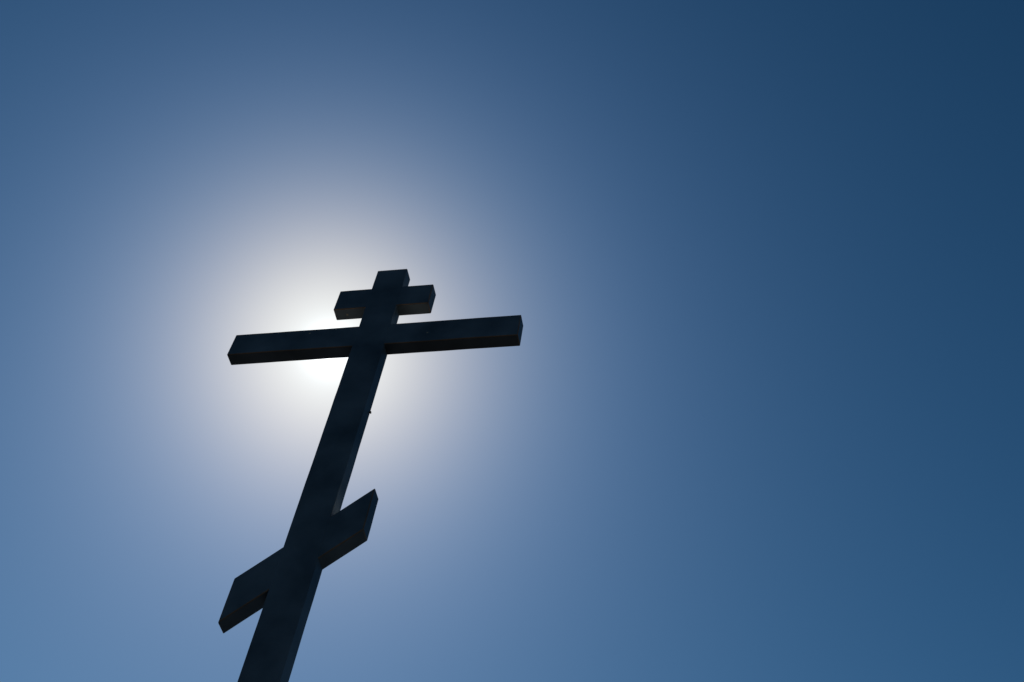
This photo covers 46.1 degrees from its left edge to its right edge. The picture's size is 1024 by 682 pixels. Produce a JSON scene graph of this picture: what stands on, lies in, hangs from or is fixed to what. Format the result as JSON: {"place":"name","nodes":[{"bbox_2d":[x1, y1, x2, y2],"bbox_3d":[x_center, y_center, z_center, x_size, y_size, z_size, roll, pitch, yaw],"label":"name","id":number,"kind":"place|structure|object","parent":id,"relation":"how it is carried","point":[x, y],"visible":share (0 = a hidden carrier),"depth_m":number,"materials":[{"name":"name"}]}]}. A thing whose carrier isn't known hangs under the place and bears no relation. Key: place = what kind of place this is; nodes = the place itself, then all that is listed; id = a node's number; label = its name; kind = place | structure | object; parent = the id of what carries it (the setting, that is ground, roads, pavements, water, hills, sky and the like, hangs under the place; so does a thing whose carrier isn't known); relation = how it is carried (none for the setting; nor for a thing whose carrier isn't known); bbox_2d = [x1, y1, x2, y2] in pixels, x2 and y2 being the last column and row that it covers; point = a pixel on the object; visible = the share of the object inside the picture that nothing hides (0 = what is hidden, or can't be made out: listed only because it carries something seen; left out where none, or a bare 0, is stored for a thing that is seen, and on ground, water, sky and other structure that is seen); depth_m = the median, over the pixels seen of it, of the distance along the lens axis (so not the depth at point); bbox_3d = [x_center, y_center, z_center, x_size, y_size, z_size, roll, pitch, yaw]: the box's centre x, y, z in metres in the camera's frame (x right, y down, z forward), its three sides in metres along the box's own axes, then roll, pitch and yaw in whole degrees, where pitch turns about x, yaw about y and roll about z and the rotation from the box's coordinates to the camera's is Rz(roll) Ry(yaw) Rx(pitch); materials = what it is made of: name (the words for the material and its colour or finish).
{"place":"outdoors","nodes":[
{"label":"outdoors","id":0,"kind":"place"},
{"bbox_2d":[0,0,1023,681],"label":"sky","id":1,"kind":"structure","parent":0,"point":[757,412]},
{"bbox_3d":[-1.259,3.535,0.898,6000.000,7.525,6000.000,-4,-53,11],"label":"ground","id":2,"kind":"structure","parent":0,"visible":0},
{"bbox_2d":[218,269,522,681],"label":"orthodox cross","id":3,"kind":"object","parent":2,"relation":"on","point":[279,587],"visible":1,"depth_m":4.91,"materials":[{"name":"paint"}]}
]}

